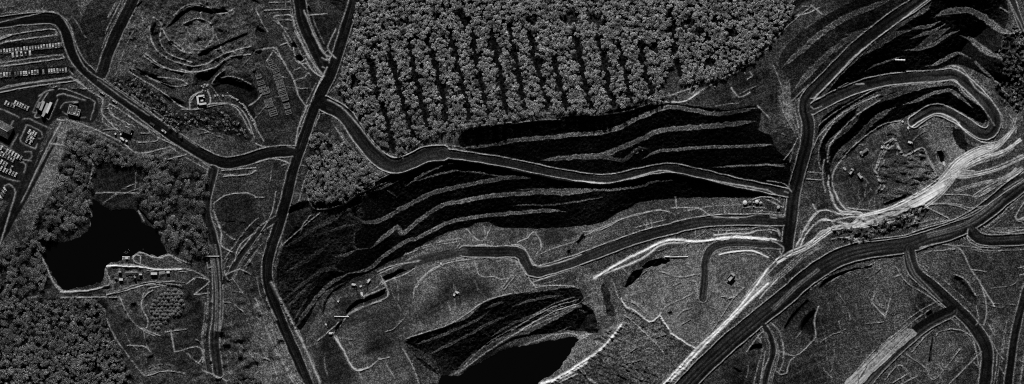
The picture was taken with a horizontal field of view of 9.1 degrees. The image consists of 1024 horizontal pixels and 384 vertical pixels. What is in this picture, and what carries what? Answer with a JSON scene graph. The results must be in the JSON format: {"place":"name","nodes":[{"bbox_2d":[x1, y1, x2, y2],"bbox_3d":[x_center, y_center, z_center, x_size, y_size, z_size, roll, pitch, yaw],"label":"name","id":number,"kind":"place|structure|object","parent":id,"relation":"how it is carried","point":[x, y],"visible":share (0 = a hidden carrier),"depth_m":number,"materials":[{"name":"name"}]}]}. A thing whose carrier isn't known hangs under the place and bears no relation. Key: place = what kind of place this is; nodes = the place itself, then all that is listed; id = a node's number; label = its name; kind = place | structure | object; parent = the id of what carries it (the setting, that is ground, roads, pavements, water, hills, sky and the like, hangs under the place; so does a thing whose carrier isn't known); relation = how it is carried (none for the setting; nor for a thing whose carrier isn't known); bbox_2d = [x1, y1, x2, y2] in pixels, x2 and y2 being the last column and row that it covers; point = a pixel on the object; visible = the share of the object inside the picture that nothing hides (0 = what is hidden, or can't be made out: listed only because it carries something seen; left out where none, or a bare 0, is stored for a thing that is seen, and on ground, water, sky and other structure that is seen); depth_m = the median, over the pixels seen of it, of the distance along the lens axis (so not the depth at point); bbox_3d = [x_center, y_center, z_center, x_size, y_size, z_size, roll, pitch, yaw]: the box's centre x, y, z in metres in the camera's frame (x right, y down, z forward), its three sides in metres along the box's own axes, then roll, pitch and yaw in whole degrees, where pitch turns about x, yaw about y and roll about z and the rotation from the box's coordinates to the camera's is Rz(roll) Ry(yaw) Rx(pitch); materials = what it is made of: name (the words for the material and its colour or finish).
{"place":"outdoors","nodes":[
{"label":"outdoors","id":0,"kind":"place"},
{"bbox_2d":[42,199,166,289],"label":"pond water","id":1,"kind":"structure","parent":0,"point":[96,249],"depth_m":5999.94,"materials":[{"name":"black liquid"}]},
{"bbox_2d":[0,0,358,383],"bbox_3d":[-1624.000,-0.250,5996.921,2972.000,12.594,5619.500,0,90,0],"label":"paved road","id":2,"kind":"structure","parent":0,"point":[20,186],"depth_m":5999.53,"materials":[{"name":"black asphalt"}]},
{"bbox_2d":[45,102,51,113],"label":"lorry trailer","id":3,"kind":"object","parent":2,"relation":"on","point":[49,106],"visible":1,"depth_m":5995.89,"materials":[{"name":"white paint"}]},
{"bbox_2d":[67,105,76,114],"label":"site office","id":4,"kind":"structure","parent":2,"relation":"on","point":[72,109],"depth_m":5996.78,"materials":[{"name":"concrete"}]},
{"bbox_2d":[439,336,578,383],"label":"pit water","id":5,"kind":"structure","parent":0,"point":[535,363],"depth_m":6010.76,"materials":[{"name":"black liquid"}]},
{"bbox_2d":[0,0,1023,383],"bbox_3d":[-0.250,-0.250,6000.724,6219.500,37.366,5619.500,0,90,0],"label":"ground","id":6,"kind":"structure","parent":0,"point":[854,322],"depth_m":5999.53,"materials":[{"name":"soil"}]},
{"bbox_2d":[0,120,13,138],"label":"gabled building","id":7,"kind":"structure","parent":6,"relation":"on","point":[6,129],"depth_m":5994.53,"materials":[{"name":"concrete"}]},
{"bbox_2d":[7,271,17,279],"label":"broadleaf tree","id":8,"kind":"object","parent":6,"relation":"on","point":[11,273],"visible":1,"depth_m":5995.46,"materials":[{"name":"grey plant"}]},
{"bbox_2d":[9,278,16,285],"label":"broadleaf tree","id":9,"kind":"object","parent":6,"relation":"on","point":[12,281],"visible":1,"depth_m":5995.26,"materials":[{"name":"grey plant"}]},
{"bbox_2d":[8,246,17,253],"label":"broadleaf tree","id":10,"kind":"object","parent":6,"relation":"on","point":[10,249],"visible":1,"depth_m":5995.86,"materials":[{"name":"grey plant"}]},
{"bbox_2d":[15,257,21,267],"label":"broadleaf tree","id":11,"kind":"object","parent":6,"relation":"on","point":[17,259],"visible":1,"depth_m":5995.51,"materials":[{"name":"grey plant"}]},
{"bbox_2d":[16,276,25,284],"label":"broadleaf tree","id":12,"kind":"object","parent":6,"relation":"on","point":[24,280],"visible":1,"depth_m":5995.16,"materials":[{"name":"grey plant"}]},
{"bbox_2d":[20,264,27,271],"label":"broadleaf tree","id":13,"kind":"object","parent":6,"relation":"on","point":[23,268],"visible":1,"depth_m":5995.23,"materials":[{"name":"grey plant"}]},
{"bbox_2d":[19,251,30,261],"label":"broadleaf tree","id":14,"kind":"object","parent":6,"relation":"on","point":[22,257],"visible":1,"depth_m":5995.13,"materials":[{"name":"grey plant"}]},
{"bbox_2d":[26,228,34,235],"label":"broadleaf tree","id":15,"kind":"object","parent":6,"relation":"on","point":[29,233],"visible":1,"depth_m":5994.89,"materials":[{"name":"grey plant"}]},
{"bbox_2d":[26,222,35,229],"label":"broadleaf tree","id":16,"kind":"object","parent":6,"relation":"on","point":[30,227],"visible":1,"depth_m":5994.93,"materials":[{"name":"grey plant"}]},
{"bbox_2d":[31,214,38,223],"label":"broadleaf tree","id":17,"kind":"object","parent":6,"relation":"on","point":[36,216],"visible":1,"depth_m":5996.08,"materials":[{"name":"grey plant"}]},
{"bbox_2d":[30,240,40,246],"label":"broadleaf tree","id":18,"kind":"object","parent":6,"relation":"on","point":[38,243],"visible":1,"depth_m":5994.15,"materials":[{"name":"grey plant"}]},
{"bbox_2d":[38,283,44,290],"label":"broadleaf tree","id":19,"kind":"object","parent":6,"relation":"on","point":[42,288],"visible":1,"depth_m":5996.50,"materials":[{"name":"grey plant"}]},
{"bbox_2d":[40,262,46,272],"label":"broadleaf tree","id":20,"kind":"object","parent":6,"relation":"on","point":[44,266],"visible":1,"depth_m":5995.31,"materials":[{"name":"grey plant"}]},
{"bbox_2d":[41,231,51,240],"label":"broadleaf tree","id":21,"kind":"object","parent":6,"relation":"on","point":[46,235],"visible":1,"depth_m":5994.12,"materials":[{"name":"grey plant"}]},
{"bbox_2d":[45,215,55,223],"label":"broadleaf tree","id":22,"kind":"object","parent":6,"relation":"on","point":[52,216],"visible":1,"depth_m":5994.18,"materials":[{"name":"grey plant"}]},
{"bbox_2d":[50,184,60,192],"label":"broadleaf tree","id":23,"kind":"object","parent":6,"relation":"on","point":[53,186],"visible":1,"depth_m":5993.94,"materials":[{"name":"grey plant"}]},
{"bbox_2d":[53,173,64,182],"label":"broadleaf tree","id":24,"kind":"object","parent":6,"relation":"on","point":[59,177],"visible":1,"depth_m":5995.69,"materials":[{"name":"grey plant"}]},
{"bbox_2d":[57,158,64,168],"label":"broadleaf tree","id":25,"kind":"object","parent":6,"relation":"on","point":[58,161],"visible":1,"depth_m":5995.02,"materials":[{"name":"grey plant"}]},
{"bbox_2d":[56,182,66,189],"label":"broadleaf tree","id":26,"kind":"object","parent":6,"relation":"on","point":[62,185],"visible":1,"depth_m":5994.86,"materials":[{"name":"grey plant"}]},
{"bbox_2d":[58,208,65,215],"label":"broadleaf tree","id":27,"kind":"object","parent":6,"relation":"on","point":[61,212],"visible":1,"depth_m":5995.51,"materials":[{"name":"grey plant"}]},
{"bbox_2d":[0,351,132,383],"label":"woodland","id":28,"kind":"object","parent":6,"relation":"on","point":[56,378],"visible":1,"depth_m":5996.28,"materials":[{"name":"grey plant"}]},
{"bbox_2d":[63,216,69,223],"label":"broadleaf tree","id":29,"kind":"object","parent":6,"relation":"on","point":[65,218],"visible":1,"depth_m":5996.14,"materials":[{"name":"grey plant"}]},
{"bbox_2d":[63,176,70,186],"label":"broadleaf tree","id":30,"kind":"object","parent":6,"relation":"on","point":[68,178],"visible":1,"depth_m":5995.32,"materials":[{"name":"grey plant"}]},
{"bbox_2d":[63,222,71,230],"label":"broadleaf tree","id":31,"kind":"object","parent":6,"relation":"on","point":[66,229],"visible":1,"depth_m":5994.62,"materials":[{"name":"grey plant"}]},
{"bbox_2d":[64,197,72,205],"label":"broadleaf tree","id":32,"kind":"object","parent":6,"relation":"on","point":[66,198],"visible":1,"depth_m":5993.79,"materials":[{"name":"grey plant"}]},
{"bbox_2d":[66,141,74,149],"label":"broadleaf tree","id":33,"kind":"object","parent":6,"relation":"on","point":[68,143],"visible":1,"depth_m":5994.58,"materials":[{"name":"grey plant"}]},
{"bbox_2d":[72,215,80,223],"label":"broadleaf tree","id":34,"kind":"object","parent":6,"relation":"on","point":[74,218],"visible":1,"depth_m":5994.77,"materials":[{"name":"grey plant"}]},
{"bbox_2d":[72,186,82,196],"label":"broadleaf tree","id":35,"kind":"object","parent":6,"relation":"on","point":[76,188],"visible":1,"depth_m":5995.55,"materials":[{"name":"grey plant"}]},
{"bbox_2d":[75,164,84,173],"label":"broadleaf tree","id":36,"kind":"object","parent":6,"relation":"on","point":[78,167],"visible":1,"depth_m":5994.81,"materials":[{"name":"grey plant"}]},
{"bbox_2d":[78,302,85,309],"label":"woodland tree","id":37,"kind":"object","parent":6,"relation":"on","point":[83,304],"visible":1,"depth_m":5994.27,"materials":[{"name":"grey plant"}]},
{"bbox_2d":[78,201,89,212],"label":"broadleaf tree","id":38,"kind":"object","parent":6,"relation":"on","point":[85,205],"visible":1,"depth_m":5994.77,"materials":[{"name":"grey plant"}]},
{"bbox_2d":[80,190,89,197],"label":"broadleaf tree","id":39,"kind":"object","parent":6,"relation":"on","point":[85,193],"visible":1,"depth_m":5994.98,"materials":[{"name":"grey plant"}]},
{"bbox_2d":[81,141,89,150],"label":"broadleaf tree","id":40,"kind":"object","parent":6,"relation":"on","point":[84,142],"visible":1,"depth_m":5995.14,"materials":[{"name":"grey plant"}]},
{"bbox_2d":[85,181,93,189],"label":"broadleaf tree","id":41,"kind":"object","parent":6,"relation":"on","point":[90,188],"visible":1,"depth_m":5995.37,"materials":[{"name":"grey plant"}]},
{"bbox_2d":[96,151,104,160],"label":"broadleaf tree","id":42,"kind":"object","parent":6,"relation":"on","point":[99,157],"visible":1,"depth_m":5995.13,"materials":[{"name":"grey plant"}]},
{"bbox_2d":[107,339,114,346],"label":"woodland tree","id":43,"kind":"object","parent":6,"relation":"on","point":[108,341],"visible":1,"depth_m":5995.93,"materials":[{"name":"grey plant"}]},
{"bbox_2d":[120,122,132,133],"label":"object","id":44,"kind":"object","parent":6,"relation":"on","point":[126,127],"visible":1,"depth_m":5995.43,"materials":[{"name":"concrete"}]},
{"bbox_2d":[132,158,141,165],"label":"broadleaf tree","id":45,"kind":"object","parent":6,"relation":"on","point":[136,159],"visible":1,"depth_m":5993.72,"materials":[{"name":"grey plant"}]},
{"bbox_2d":[133,189,143,197],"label":"broadleaf tree","id":46,"kind":"object","parent":6,"relation":"on","point":[138,195],"visible":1,"depth_m":5993.67,"materials":[{"name":"grey plant"}]},
{"bbox_2d":[142,153,148,162],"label":"broadleaf tree","id":47,"kind":"object","parent":6,"relation":"on","point":[145,156],"visible":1,"depth_m":5994.65,"materials":[{"name":"grey plant"}]},
{"bbox_2d":[142,162,151,169],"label":"broadleaf tree","id":48,"kind":"object","parent":6,"relation":"on","point":[145,166],"visible":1,"depth_m":5994.77,"materials":[{"name":"grey plant"}]},
{"bbox_2d":[150,161,158,170],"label":"broadleaf tree","id":49,"kind":"object","parent":6,"relation":"on","point":[152,163],"visible":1,"depth_m":5995.06,"materials":[{"name":"grey plant"}]},
{"bbox_2d":[152,171,161,179],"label":"broadleaf tree","id":50,"kind":"object","parent":6,"relation":"on","point":[156,177],"visible":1,"depth_m":5994.07,"materials":[{"name":"grey plant"}]},
{"bbox_2d":[153,201,161,209],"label":"broadleaf tree","id":51,"kind":"object","parent":6,"relation":"on","point":[157,204],"visible":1,"depth_m":5994.95,"materials":[{"name":"grey plant"}]},
{"bbox_2d":[156,211,165,218],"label":"broadleaf tree","id":52,"kind":"object","parent":6,"relation":"on","point":[160,213],"visible":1,"depth_m":5994.80,"materials":[{"name":"grey plant"}]},
{"bbox_2d":[156,184,166,191],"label":"broadleaf tree","id":53,"kind":"object","parent":6,"relation":"on","point":[161,186],"visible":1,"depth_m":5992.99,"materials":[{"name":"grey plant"}]},
{"bbox_2d":[158,158,168,167],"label":"broadleaf tree","id":54,"kind":"object","parent":6,"relation":"on","point":[162,163],"visible":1,"depth_m":5994.42,"materials":[{"name":"grey plant"}]},
{"bbox_2d":[162,173,170,182],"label":"broadleaf tree","id":55,"kind":"object","parent":6,"relation":"on","point":[169,178],"visible":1,"depth_m":5994.83,"materials":[{"name":"grey plant"}]},
{"bbox_2d":[163,230,171,238],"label":"broadleaf tree","id":56,"kind":"object","parent":6,"relation":"on","point":[168,234],"visible":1,"depth_m":5993.23,"materials":[{"name":"grey plant"}]},
{"bbox_2d":[169,236,177,246],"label":"broadleaf tree","id":57,"kind":"object","parent":6,"relation":"on","point":[174,242],"visible":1,"depth_m":5993.12,"materials":[{"name":"grey plant"}]},
{"bbox_2d":[176,159,188,170],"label":"broadleaf tree","id":58,"kind":"object","parent":6,"relation":"on","point":[179,166],"visible":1,"depth_m":5994.69,"materials":[{"name":"grey plant"}]},
{"bbox_2d":[179,230,185,240],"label":"broadleaf tree","id":59,"kind":"object","parent":6,"relation":"on","point":[182,237],"visible":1,"depth_m":5994.68,"materials":[{"name":"grey plant"}]},
{"bbox_2d":[184,239,193,246],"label":"broadleaf tree","id":60,"kind":"object","parent":6,"relation":"on","point":[189,242],"visible":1,"depth_m":5993.72,"materials":[{"name":"grey plant"}]},
{"bbox_2d":[187,164,194,171],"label":"broadleaf tree","id":61,"kind":"object","parent":6,"relation":"on","point":[189,168],"visible":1,"depth_m":5994.93,"materials":[{"name":"grey plant"}]},
{"bbox_2d":[187,189,195,198],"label":"broadleaf tree","id":62,"kind":"object","parent":6,"relation":"on","point":[191,194],"visible":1,"depth_m":5993.59,"materials":[{"name":"grey plant"}]},
{"bbox_2d":[189,213,197,221],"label":"broadleaf tree","id":63,"kind":"object","parent":6,"relation":"on","point":[194,214],"visible":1,"depth_m":5994.32,"materials":[{"name":"grey plant"}]},
{"bbox_2d":[190,227,197,237],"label":"broadleaf tree","id":64,"kind":"object","parent":6,"relation":"on","point":[193,229],"visible":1,"depth_m":5994.10,"materials":[{"name":"grey plant"}]},
{"bbox_2d":[194,188,202,195],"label":"broadleaf tree","id":65,"kind":"object","parent":6,"relation":"on","point":[199,191],"visible":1,"depth_m":5992.94,"materials":[{"name":"grey plant"}]},
{"bbox_2d":[194,233,203,242],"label":"broadleaf tree","id":66,"kind":"object","parent":6,"relation":"on","point":[198,236],"visible":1,"depth_m":5993.73,"materials":[{"name":"grey plant"}]},
{"bbox_2d":[196,181,203,189],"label":"broadleaf tree","id":67,"kind":"object","parent":6,"relation":"on","point":[200,184],"visible":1,"depth_m":5993.41,"materials":[{"name":"grey plant"}]},
{"bbox_2d":[196,95,205,104],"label":"quarry office","id":68,"kind":"structure","parent":6,"relation":"on","point":[203,96],"depth_m":5995.94,"materials":[{"name":"concrete"}]},
{"bbox_2d":[196,201,205,206],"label":"broadleaf tree","id":69,"kind":"object","parent":6,"relation":"on","point":[202,204],"visible":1,"depth_m":5993.33,"materials":[{"name":"grey plant"}]},
{"bbox_2d":[198,218,205,228],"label":"broadleaf tree","id":70,"kind":"object","parent":6,"relation":"on","point":[199,222],"visible":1,"depth_m":5993.63,"materials":[{"name":"grey plant"}]},
{"bbox_2d":[201,174,209,183],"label":"broadleaf tree","id":71,"kind":"object","parent":6,"relation":"on","point":[205,178],"visible":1,"depth_m":5993.61,"materials":[{"name":"grey plant"}]},
{"bbox_2d":[201,245,209,254],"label":"broadleaf tree","id":72,"kind":"object","parent":6,"relation":"on","point":[206,250],"visible":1,"depth_m":5993.06,"materials":[{"name":"grey plant"}]},
{"bbox_2d":[204,242,212,249],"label":"broadleaf tree","id":73,"kind":"object","parent":6,"relation":"on","point":[207,245],"visible":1,"depth_m":5994.11,"materials":[{"name":"grey plant"}]},
{"bbox_2d":[257,80,264,85],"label":"storage bay","id":74,"kind":"object","parent":6,"relation":"on","point":[260,82],"visible":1,"depth_m":5998.09,"materials":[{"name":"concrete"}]},
{"bbox_2d":[258,85,266,92],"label":"storage bay","id":75,"kind":"object","parent":6,"relation":"on","point":[260,88],"visible":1,"depth_m":5997.76,"materials":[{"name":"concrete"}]},
{"bbox_2d":[261,87,269,94],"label":"storage bay","id":76,"kind":"object","parent":6,"relation":"on","point":[265,92],"visible":1,"depth_m":5997.71,"materials":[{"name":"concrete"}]},
{"bbox_2d":[264,98,273,107],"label":"storage bay","id":77,"kind":"object","parent":6,"relation":"on","point":[267,101],"visible":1,"depth_m":5997.47,"materials":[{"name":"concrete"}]},
{"bbox_2d":[268,107,277,116],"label":"storage bay","id":78,"kind":"object","parent":6,"relation":"on","point":[272,111],"visible":1,"depth_m":5997.22,"materials":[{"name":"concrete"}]},
{"bbox_2d":[275,79,283,85],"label":"storage bay","id":79,"kind":"object","parent":6,"relation":"on","point":[279,81],"visible":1,"depth_m":5997.84,"materials":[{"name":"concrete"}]},
{"bbox_2d":[277,84,285,91],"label":"storage bay","id":80,"kind":"object","parent":6,"relation":"on","point":[281,88],"visible":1,"depth_m":5997.48,"materials":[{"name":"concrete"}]},
{"bbox_2d":[278,90,286,96],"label":"storage bay","id":81,"kind":"object","parent":6,"relation":"on","point":[282,93],"visible":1,"depth_m":5997.35,"materials":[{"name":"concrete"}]},
{"bbox_2d":[280,94,288,101],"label":"storage bay","id":82,"kind":"object","parent":6,"relation":"on","point":[284,97],"visible":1,"depth_m":5996.80,"materials":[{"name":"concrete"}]},
{"bbox_2d":[283,102,289,108],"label":"storage bay","id":83,"kind":"object","parent":6,"relation":"on","point":[286,105],"visible":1,"depth_m":5997.01,"materials":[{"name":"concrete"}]},
{"bbox_2d":[336,0,795,110],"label":"forest","id":84,"kind":"object","parent":6,"relation":"on","point":[723,33],"visible":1,"depth_m":5989.18,"materials":[{"name":"grey plant"}]},
{"bbox_2d":[96,0,1023,383],"bbox_3d":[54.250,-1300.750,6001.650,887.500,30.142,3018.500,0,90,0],"label":"haul road","id":85,"kind":"structure","parent":0,"point":[800,284],"depth_m":6000.90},
{"bbox_2d":[304,117,965,383],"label":"pit floor","id":86,"kind":"structure","parent":0,"point":[390,311],"depth_m":6006.82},
{"bbox_2d":[727,272,734,280],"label":"haul truck","id":87,"kind":"object","parent":86,"relation":"on","point":[730,276],"visible":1,"depth_m":6002.12,"materials":[{"name":"grey paint"}]},
{"bbox_2d":[277,0,1014,376],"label":"pit slope","id":88,"kind":"structure","parent":0,"point":[369,228],"depth_m":6001.33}
]}

